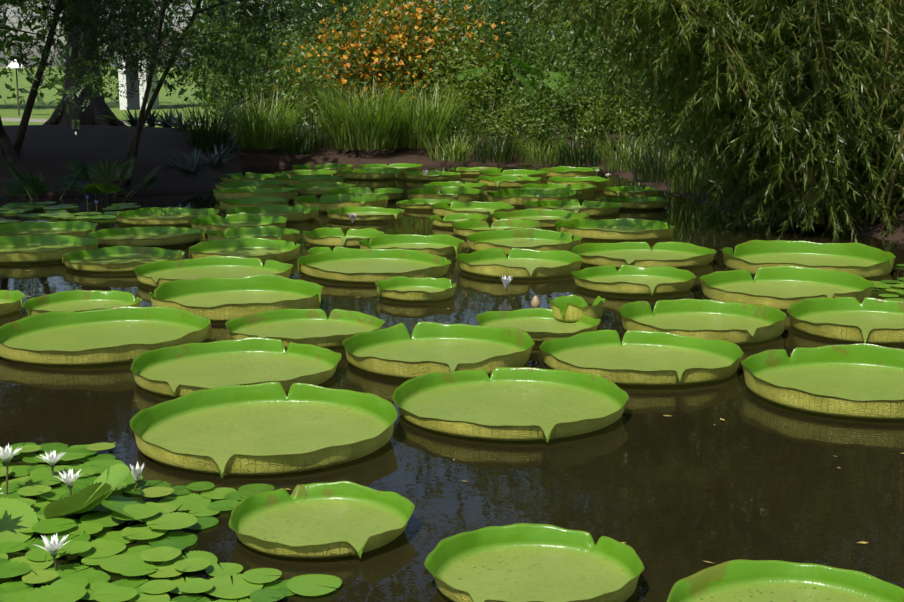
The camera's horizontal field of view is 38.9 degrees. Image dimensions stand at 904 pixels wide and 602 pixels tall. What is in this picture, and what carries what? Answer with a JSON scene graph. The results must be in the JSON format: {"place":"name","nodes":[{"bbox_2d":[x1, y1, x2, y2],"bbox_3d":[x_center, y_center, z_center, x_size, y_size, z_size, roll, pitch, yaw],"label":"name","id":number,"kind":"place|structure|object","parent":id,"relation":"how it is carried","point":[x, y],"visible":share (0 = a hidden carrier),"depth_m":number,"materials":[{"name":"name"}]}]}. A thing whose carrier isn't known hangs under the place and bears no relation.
{"place":"outdoors","nodes":[
{"label":"outdoors","id":0,"kind":"place"},
{"bbox_2d":[0,0,599,66],"label":"sky","id":1,"kind":"structure","parent":0,"point":[13,19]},
{"bbox_2d":[0,165,903,601],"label":"pond water","id":2,"kind":"structure","parent":0,"point":[690,485],"depth_m":6.61,"materials":[{"name":"liquid"}]},
{"bbox_2d":[0,290,24,314],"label":"giant lily pad","id":3,"kind":"object","parent":2,"relation":"on","point":[10,301],"visible":1,"depth_m":10.68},
{"bbox_2d":[0,234,97,262],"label":"giant lily pad","id":4,"kind":"object","parent":2,"relation":"on","point":[34,248],"visible":0.83,"depth_m":14.03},
{"bbox_2d":[0,220,97,236],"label":"giant lily pad","id":5,"kind":"object","parent":2,"relation":"on","point":[78,228],"visible":0.56,"depth_m":15.41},
{"bbox_2d":[0,201,140,222],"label":"water lily pads","id":6,"kind":"object","parent":2,"relation":"on","point":[63,214],"visible":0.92,"depth_m":17.64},
{"bbox_2d":[23,290,142,315],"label":"giant lily pad","id":7,"kind":"object","parent":2,"relation":"on","point":[77,300],"visible":0.56,"depth_m":10.69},
{"bbox_2d":[0,306,211,365],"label":"giant lily pad","id":8,"kind":"object","parent":2,"relation":"on","point":[121,334],"visible":0.94,"depth_m":9.45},
{"bbox_2d":[62,246,184,271],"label":"giant lily pad","id":9,"kind":"object","parent":2,"relation":"on","point":[118,259],"visible":0.85,"depth_m":13.18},
{"bbox_2d":[86,226,204,246],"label":"giant lily pad","id":10,"kind":"object","parent":2,"relation":"on","point":[152,236],"visible":0.94,"depth_m":14.86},
{"bbox_2d":[115,207,219,225],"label":"giant lily pad","id":11,"kind":"object","parent":2,"relation":"on","point":[155,216],"visible":0.81,"depth_m":16.89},
{"bbox_2d":[0,442,341,601],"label":"water lily pads","id":12,"kind":"object","parent":2,"relation":"on","point":[22,519],"visible":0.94,"depth_m":5.40,"materials":[{"name":"plant"}]},
{"bbox_2d":[134,256,292,286],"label":"giant lily pad","id":13,"kind":"object","parent":2,"relation":"on","point":[155,274],"visible":0.65,"depth_m":12.45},
{"bbox_2d":[130,337,341,397],"bbox_3d":[-1.393,0.423,8.239,1.328,0.113,1.369,4,11,21],"label":"giant lily pad","id":14,"kind":"object","parent":2,"relation":"on","point":[178,371],"visible":0.83,"depth_m":8.47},
{"bbox_2d":[149,274,323,321],"bbox_3d":[-1.780,-0.034,10.608,1.436,0.157,1.396,2,11,11],"label":"giant lily pad","id":15,"kind":"object","parent":2,"relation":"on","point":[226,299],"visible":0.75,"depth_m":10.97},
{"bbox_2d":[190,212,286,234],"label":"giant lily pad","id":16,"kind":"object","parent":2,"relation":"on","point":[218,222],"visible":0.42,"depth_m":16.02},
{"bbox_2d":[188,237,300,263],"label":"giant lily pad","id":17,"kind":"object","parent":2,"relation":"on","point":[263,249],"visible":0.85,"depth_m":13.72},
{"bbox_2d":[215,179,285,189],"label":"giant lily pad","id":18,"kind":"object","parent":2,"relation":"on","point":[269,183],"visible":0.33,"depth_m":20.94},
{"bbox_2d":[217,172,284,182],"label":"giant lily pad","id":19,"kind":"object","parent":2,"relation":"on","point":[247,176],"visible":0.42,"depth_m":22.45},
{"bbox_2d":[206,225,299,241],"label":"giant lily pad","id":20,"kind":"object","parent":2,"relation":"on","point":[271,232],"visible":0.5,"depth_m":14.91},
{"bbox_2d":[219,196,288,209],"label":"giant lily pad","id":21,"kind":"object","parent":2,"relation":"on","point":[251,201],"visible":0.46,"depth_m":18.21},
{"bbox_2d":[213,186,298,199],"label":"giant lily pad","id":22,"kind":"object","parent":2,"relation":"on","point":[286,193],"visible":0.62,"depth_m":19.06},
{"bbox_2d":[130,382,397,478],"bbox_3d":[-0.998,0.668,6.875,1.418,0.125,1.426,1,11,9],"label":"giant lily pad","id":23,"kind":"object","parent":2,"relation":"on","point":[268,428],"visible":1,"depth_m":7.01,"materials":[{"name":"plant"}]},
{"bbox_2d":[225,204,320,221],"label":"giant lily pad","id":24,"kind":"object","parent":2,"relation":"on","point":[295,212],"visible":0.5,"depth_m":17.28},
{"bbox_2d":[225,308,384,348],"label":"giant lily pad","id":25,"kind":"object","parent":2,"relation":"on","point":[319,328],"visible":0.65,"depth_m":9.77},
{"bbox_2d":[275,174,344,186],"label":"giant lily pad","id":26,"kind":"object","parent":2,"relation":"on","point":[295,180],"visible":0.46,"depth_m":21.80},
{"bbox_2d":[287,182,355,194],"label":"giant lily pad","id":27,"kind":"object","parent":2,"relation":"on","point":[311,188],"visible":0.67,"depth_m":20.74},
{"bbox_2d":[229,481,414,558],"bbox_3d":[-0.567,0.938,5.505,0.797,0.089,0.795,-6,12,-28],"label":"giant lily pad","id":28,"kind":"object","parent":2,"relation":"on","point":[331,519],"visible":1,"depth_m":5.60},
{"bbox_2d":[293,193,388,211],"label":"giant lily pad","id":29,"kind":"object","parent":2,"relation":"on","point":[329,202],"visible":0.77,"depth_m":18.36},
{"bbox_2d":[303,227,384,246],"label":"giant lily pad","id":30,"kind":"object","parent":2,"relation":"on","point":[330,237],"visible":0.85,"depth_m":14.70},
{"bbox_2d":[321,187,402,199],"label":"giant lily pad","id":31,"kind":"object","parent":2,"relation":"on","point":[392,193],"visible":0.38,"depth_m":19.81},
{"bbox_2d":[326,206,404,220],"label":"giant lily pad","id":32,"kind":"object","parent":2,"relation":"on","point":[368,213],"visible":0.96,"depth_m":17.12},
{"bbox_2d":[341,167,402,178],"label":"giant lily pad","id":33,"kind":"object","parent":2,"relation":"on","point":[379,173],"visible":1,"depth_m":22.79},
{"bbox_2d":[297,249,450,282],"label":"giant lily pad","id":34,"kind":"object","parent":2,"relation":"on","point":[361,265],"visible":0.9,"depth_m":12.72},
{"bbox_2d":[359,234,464,256],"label":"giant lily pad","id":35,"kind":"object","parent":2,"relation":"on","point":[442,245],"visible":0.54,"depth_m":14.12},
{"bbox_2d":[374,276,455,301],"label":"giant lily pad","id":36,"kind":"object","parent":2,"relation":"on","point":[401,288],"visible":1,"depth_m":11.33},
{"bbox_2d":[396,198,457,209],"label":"giant lily pad","id":37,"kind":"object","parent":2,"relation":"on","point":[421,204],"visible":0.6,"depth_m":18.35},
{"bbox_2d":[405,170,460,179],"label":"giant lily pad","id":38,"kind":"object","parent":2,"relation":"on","point":[431,175],"visible":0.98,"depth_m":22.50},
{"bbox_2d":[342,322,534,378],"bbox_3d":[-0.090,0.325,8.714,1.295,0.136,1.295,-4,11,-18],"label":"giant lily pad","id":39,"kind":"object","parent":2,"relation":"on","point":[396,351],"visible":0.88,"depth_m":8.95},
{"bbox_2d":[407,186,483,201],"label":"giant lily pad","id":40,"kind":"object","parent":2,"relation":"on","point":[463,194],"visible":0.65,"depth_m":19.44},
{"bbox_2d":[429,213,487,227],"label":"giant lily pad","id":41,"kind":"object","parent":2,"relation":"on","point":[446,222],"visible":0.58,"depth_m":16.34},
{"bbox_2d":[432,201,513,218],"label":"giant lily pad","id":42,"kind":"object","parent":2,"relation":"on","point":[442,208],"visible":0.73,"depth_m":17.60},
{"bbox_2d":[451,219,541,236],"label":"giant lily pad","id":43,"kind":"object","parent":2,"relation":"on","point":[463,228],"visible":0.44,"depth_m":15.64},
{"bbox_2d":[476,175,540,187],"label":"giant lily pad","id":44,"kind":"object","parent":2,"relation":"on","point":[509,181],"visible":0.79,"depth_m":21.34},
{"bbox_2d":[392,367,628,442],"bbox_3d":[0.329,0.578,7.407,1.352,0.109,1.391,-3,11,-14],"label":"giant lily pad","id":45,"kind":"object","parent":2,"relation":"on","point":[517,404],"visible":1,"depth_m":7.55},
{"bbox_2d":[479,169,547,179],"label":"giant lily pad","id":46,"kind":"object","parent":2,"relation":"on","point":[520,173],"visible":0.48,"depth_m":23.14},
{"bbox_2d":[455,248,582,277],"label":"giant lily pad","id":47,"kind":"object","parent":2,"relation":"on","point":[517,263],"visible":0.98,"depth_m":12.84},
{"bbox_2d":[465,228,581,254],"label":"giant lily pad","id":48,"kind":"object","parent":2,"relation":"on","point":[508,240],"visible":0.81,"depth_m":14.42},
{"bbox_2d":[424,523,643,601],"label":"giant lily pad","id":49,"kind":"object","parent":2,"relation":"on","point":[523,562],"visible":1,"depth_m":5.07,"materials":[{"name":"plant"}]},
{"bbox_2d":[486,187,582,205],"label":"giant lily pad","id":50,"kind":"object","parent":2,"relation":"on","point":[516,196],"visible":0.79,"depth_m":19.28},
{"bbox_2d":[475,308,600,341],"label":"giant lily pad","id":51,"kind":"object","parent":2,"relation":"on","point":[539,324],"visible":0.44,"depth_m":9.87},
{"bbox_2d":[491,209,589,227],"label":"giant lily pad","id":52,"kind":"object","parent":2,"relation":"on","point":[547,218],"visible":0.52,"depth_m":16.75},
{"bbox_2d":[520,183,596,194],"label":"giant lily pad","id":53,"kind":"object","parent":2,"relation":"on","point":[585,189],"visible":0.44,"depth_m":20.58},
{"bbox_2d":[538,166,597,176],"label":"giant lily pad","id":54,"kind":"object","parent":2,"relation":"on","point":[564,171],"visible":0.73,"depth_m":23.05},
{"bbox_2d":[524,199,621,215],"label":"giant lily pad","id":55,"kind":"object","parent":2,"relation":"on","point":[595,208],"visible":0.65,"depth_m":17.94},
{"bbox_2d":[548,294,604,321],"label":"young lily pad","id":56,"kind":"object","parent":2,"relation":"on","point":[573,308],"visible":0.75,"depth_m":9.99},
{"bbox_2d":[545,176,609,187],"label":"giant lily pad","id":57,"kind":"object","parent":2,"relation":"on","point":[598,182],"visible":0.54,"depth_m":21.54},
{"bbox_2d":[554,218,674,240],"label":"giant lily pad","id":58,"kind":"object","parent":2,"relation":"on","point":[625,229],"visible":0.98,"depth_m":15.46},
{"bbox_2d":[603,186,659,196],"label":"giant lily pad","id":59,"kind":"object","parent":2,"relation":"on","point":[627,191],"visible":0.94,"depth_m":19.62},
{"bbox_2d":[571,265,695,294],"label":"giant lily pad","id":60,"kind":"object","parent":2,"relation":"on","point":[630,280],"visible":1,"depth_m":11.85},
{"bbox_2d":[604,196,667,208],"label":"giant lily pad","id":61,"kind":"object","parent":2,"relation":"on","point":[637,202],"visible":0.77,"depth_m":17.93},
{"bbox_2d":[539,330,743,385],"bbox_3d":[1.258,0.368,8.528,1.348,0.118,1.320,0,10,-4],"label":"giant lily pad","id":62,"kind":"object","parent":2,"relation":"on","point":[642,357],"visible":0.94,"depth_m":8.73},
{"bbox_2d":[572,242,716,267],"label":"giant lily pad","id":63,"kind":"object","parent":2,"relation":"on","point":[666,254],"visible":0.83,"depth_m":13.49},
{"bbox_2d":[619,299,786,343],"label":"giant lily pad","id":64,"kind":"object","parent":2,"relation":"on","point":[734,322],"visible":0.83,"depth_m":9.96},
{"bbox_2d":[667,559,903,601],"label":"giant lily pad","id":65,"kind":"object","parent":2,"relation":"on","point":[739,580],"visible":1,"depth_m":4.83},
{"bbox_2d":[698,265,873,310],"bbox_3d":[2.893,-0.119,11.090,1.476,0.151,1.479,-2,11,-9],"label":"giant lily pad","id":66,"kind":"object","parent":2,"relation":"on","point":[783,287],"visible":0.73,"depth_m":11.46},
{"bbox_2d":[722,240,895,278],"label":"giant lily pad","id":67,"kind":"object","parent":2,"relation":"on","point":[864,261],"visible":0.77,"depth_m":13.15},
{"bbox_2d":[741,343,903,419],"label":"giant lily pad","id":68,"kind":"object","parent":2,"relation":"on","point":[863,380],"visible":1,"depth_m":8.12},
{"bbox_2d":[787,297,903,343],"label":"giant lily pad","id":69,"kind":"object","parent":2,"relation":"on","point":[869,320],"visible":1,"depth_m":10.03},
{"bbox_2d":[872,264,903,300],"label":"water lily pads","id":70,"kind":"object","parent":2,"relation":"on","point":[880,284],"visible":0.71,"depth_m":11.52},
{"bbox_2d":[0,67,903,242],"bbox_3d":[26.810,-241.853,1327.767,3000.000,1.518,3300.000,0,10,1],"label":"terrain","id":71,"kind":"structure","parent":0,"point":[48,151],"depth_m":23.78,"materials":[{"name":"soil"}]},
{"bbox_2d":[0,159,83,200],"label":"fan palm","id":72,"kind":"object","parent":71,"relation":"on","point":[19,185],"visible":0.77,"depth_m":19.33,"materials":[{"name":"green"}]},
{"bbox_2d":[43,0,126,125],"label":"tree","id":73,"kind":"object","parent":71,"relation":"on","point":[90,113],"visible":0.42,"depth_m":26.66,"materials":[{"name":"brown plant"}]},
{"bbox_2d":[0,0,179,109],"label":"tree belt","id":74,"kind":"object","parent":71,"relation":"on","point":[50,85],"visible":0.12,"depth_m":46.98,"materials":[{"name":"green plant"}]},
{"bbox_2d":[0,0,194,161],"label":"pepper tree","id":75,"kind":"object","parent":71,"relation":"on","point":[9,150],"visible":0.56,"depth_m":18.86,"materials":[{"name":"green plant"}]},
{"bbox_2d":[53,155,164,199],"bbox_3d":[-5.266,-1.723,19.382,1.724,0.941,1.598,0,10,1],"label":"fan palm","id":76,"kind":"object","parent":71,"relation":"on","point":[107,173],"visible":0.92,"depth_m":19.71,"materials":[{"name":"green"}]},
{"bbox_2d":[110,27,158,109],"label":"building","id":77,"kind":"structure","parent":71,"relation":"on","point":[134,103],"depth_m":46.04,"materials":[{"name":"white"}]},
{"bbox_2d":[9,0,358,185],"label":"pepper tree","id":78,"kind":"object","parent":71,"relation":"on","point":[174,51],"visible":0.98,"depth_m":18.04,"materials":[{"name":"green plant"}]},
{"bbox_2d":[164,146,216,174],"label":"agave","id":79,"kind":"object","parent":71,"relation":"on","point":[193,165],"visible":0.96,"depth_m":21.39,"materials":[{"name":"green plant"}]},
{"bbox_2d":[156,88,260,152],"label":"grass clump","id":80,"kind":"object","parent":71,"relation":"on","point":[211,135],"visible":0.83,"depth_m":24.16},
{"bbox_2d":[142,0,310,106],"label":"tree","id":81,"kind":"object","parent":71,"relation":"on","point":[193,79],"visible":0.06,"depth_m":48.86,"materials":[{"name":"green plant"}]},
{"bbox_2d":[175,0,289,123],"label":"shrub","id":82,"kind":"object","parent":71,"relation":"on","point":[204,19],"visible":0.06,"depth_m":35.99,"materials":[{"name":"green plant"}]},
{"bbox_2d":[203,84,316,148],"bbox_3d":[-3.942,-3.809,26.149,2.807,1.362,2.768,-7,12,-32],"label":"grass clump","id":83,"kind":"object","parent":71,"relation":"on","point":[260,128],"visible":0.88,"depth_m":25.90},
{"bbox_2d":[184,0,352,133],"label":"shrub","id":84,"kind":"object","parent":71,"relation":"on","point":[275,82],"visible":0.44,"depth_m":28.09,"materials":[{"name":"green plant"}]},
{"bbox_2d":[186,0,376,129],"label":"shrub","id":85,"kind":"object","parent":71,"relation":"on","point":[276,44],"visible":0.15,"depth_m":32.43,"materials":[{"name":"green plant"}]},
{"bbox_2d":[268,122,324,154],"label":"edge grass","id":86,"kind":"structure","parent":71,"relation":"on","point":[294,150],"depth_m":25.86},
{"bbox_2d":[278,107,339,150],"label":"grass clump","id":87,"kind":"object","parent":71,"relation":"on","point":[320,142],"visible":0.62,"depth_m":26.24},
{"bbox_2d":[266,0,429,132],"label":"shrub","id":88,"kind":"object","parent":71,"relation":"on","point":[362,49],"visible":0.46,"depth_m":28.94,"materials":[{"name":"green plant"}]},
{"bbox_2d":[295,72,428,149],"bbox_3d":[-1.855,-4.009,26.628,3.050,1.627,3.166,-5,11,-25],"label":"grass clump","id":89,"kind":"object","parent":71,"relation":"on","point":[357,125],"visible":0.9,"depth_m":26.04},
{"bbox_2d":[263,0,514,124],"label":"shrub","id":90,"kind":"object","parent":71,"relation":"on","point":[327,2],"visible":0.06,"depth_m":32.80,"materials":[{"name":"green plant"}]},
{"bbox_2d":[317,0,511,121],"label":"shrub","id":91,"kind":"object","parent":71,"relation":"on","point":[431,26],"visible":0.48,"depth_m":29.34,"materials":[{"name":"green plant"}]},
{"bbox_2d":[369,81,472,148],"bbox_3d":[-0.606,-3.962,26.761,2.711,1.488,2.841,0,10,1],"label":"grass clump","id":92,"kind":"object","parent":71,"relation":"on","point":[417,128],"visible":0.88,"depth_m":26.39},
{"bbox_2d":[384,7,516,134],"bbox_3d":[-0.032,-5.152,29.029,3.076,2.973,3.026,0,10,1],"label":"shrub","id":93,"kind":"object","parent":71,"relation":"on","point":[446,57],"visible":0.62,"depth_m":28.50,"materials":[{"name":"green plant"}]},
{"bbox_2d":[421,126,482,162],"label":"edge grass","id":94,"kind":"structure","parent":71,"relation":"on","point":[458,154],"depth_m":25.98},
{"bbox_2d":[421,51,501,138],"bbox_3d":[0.195,-4.311,27.654,1.850,2.139,1.283,3,11,18],"label":"bank shrub","id":95,"kind":"object","parent":71,"relation":"on","point":[476,88],"visible":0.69,"depth_m":27.40,"materials":[{"name":"green plant"}]},
{"bbox_2d":[441,102,495,150],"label":"bank shrub","id":96,"kind":"object","parent":71,"relation":"on","point":[463,122],"visible":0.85,"depth_m":26.61,"materials":[{"name":"green plant"}]},
{"bbox_2d":[394,0,548,128],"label":"shrub","id":97,"kind":"object","parent":71,"relation":"on","point":[494,12],"visible":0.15,"depth_m":30.54,"materials":[{"name":"green plant"}]},
{"bbox_2d":[446,57,539,135],"bbox_3d":[0.789,-4.607,28.842,2.451,1.765,1.996,-3,11,-18],"label":"large-leaved plant","id":98,"kind":"object","parent":71,"relation":"on","point":[522,65],"visible":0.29,"depth_m":28.93,"materials":[{"name":"green"}]},
{"bbox_2d":[465,125,524,162],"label":"edge grass","id":99,"kind":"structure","parent":71,"relation":"on","point":[495,154],"depth_m":25.81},
{"bbox_2d":[481,96,542,156],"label":"bank shrub","id":100,"kind":"object","parent":71,"relation":"on","point":[511,123],"visible":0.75,"depth_m":26.30,"materials":[{"name":"green plant"}]},
{"bbox_2d":[447,0,597,120],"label":"shrub","id":101,"kind":"object","parent":71,"relation":"on","point":[519,13],"depth_m":35.25,"materials":[{"name":"green plant"}]},
{"bbox_2d":[487,68,563,139],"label":"bank shrub","id":102,"kind":"object","parent":71,"relation":"on","point":[531,95],"visible":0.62,"depth_m":27.11,"materials":[{"name":"green plant"}]},
{"bbox_2d":[507,131,570,165],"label":"edge grass","id":103,"kind":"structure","parent":71,"relation":"on","point":[528,155],"depth_m":25.68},
{"bbox_2d":[512,71,588,125],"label":"large-leaved plant","id":104,"kind":"object","parent":71,"relation":"on","point":[552,74],"visible":0.29,"depth_m":29.15,"materials":[{"name":"green"}]},
{"bbox_2d":[528,105,574,156],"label":"bank shrub","id":105,"kind":"object","parent":71,"relation":"on","point":[540,132],"visible":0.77,"depth_m":26.09,"materials":[{"name":"green plant"}]},
{"bbox_2d":[485,0,640,135],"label":"shrub","id":106,"kind":"object","parent":71,"relation":"on","point":[574,55],"visible":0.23,"depth_m":29.61,"materials":[{"name":"green plant"}]},
{"bbox_2d":[504,0,640,126],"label":"shrub","id":107,"kind":"object","parent":71,"relation":"on","point":[546,45],"visible":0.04,"depth_m":32.90,"materials":[{"name":"green plant"}]},
{"bbox_2d":[548,130,615,166],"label":"edge grass","id":108,"kind":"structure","parent":71,"relation":"on","point":[567,156],"depth_m":25.45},
{"bbox_2d":[550,64,618,139],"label":"bank shrub","id":109,"kind":"object","parent":71,"relation":"on","point":[571,110],"visible":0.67,"depth_m":27.16,"materials":[{"name":"green plant"}]},
{"bbox_2d":[573,92,619,160],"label":"bank shrub","id":110,"kind":"object","parent":71,"relation":"on","point":[589,128],"visible":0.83,"depth_m":25.85,"materials":[{"name":"green plant"}]},
{"bbox_2d":[587,124,662,171],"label":"edge grass","id":111,"kind":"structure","parent":71,"relation":"on","point":[613,163],"depth_m":23.80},
{"bbox_2d":[579,13,691,144],"bbox_3d":[3.878,-4.261,26.117,2.688,3.520,2.782,0,10,1],"label":"shrub","id":112,"kind":"object","parent":71,"relation":"on","point":[621,90],"visible":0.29,"depth_m":25.82,"materials":[{"name":"green plant"}]},
{"bbox_2d":[609,85,675,154],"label":"bank shrub","id":113,"kind":"object","parent":71,"relation":"on","point":[626,118],"visible":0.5,"depth_m":24.89,"materials":[{"name":"green plant"}]},
{"bbox_2d":[602,122,692,182],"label":"edge grass","id":114,"kind":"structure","parent":71,"relation":"on","point":[655,174],"depth_m":21.65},
{"bbox_2d":[615,25,713,155],"bbox_3d":[5.001,-4.123,24.099,3.007,3.670,3.989,-5,11,-24],"label":"shrub","id":115,"kind":"object","parent":71,"relation":"on","point":[648,100],"visible":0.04,"depth_m":24.50,"materials":[{"name":"green plant"}]},
{"bbox_2d":[453,0,903,242],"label":"bamboo clump","id":116,"kind":"object","parent":71,"relation":"on","point":[795,138],"visible":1,"depth_m":14.88,"materials":[{"name":"green plant"}]},
{"bbox_2d":[645,128,725,194],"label":"edge grass","id":117,"kind":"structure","parent":0,"point":[697,176],"depth_m":19.71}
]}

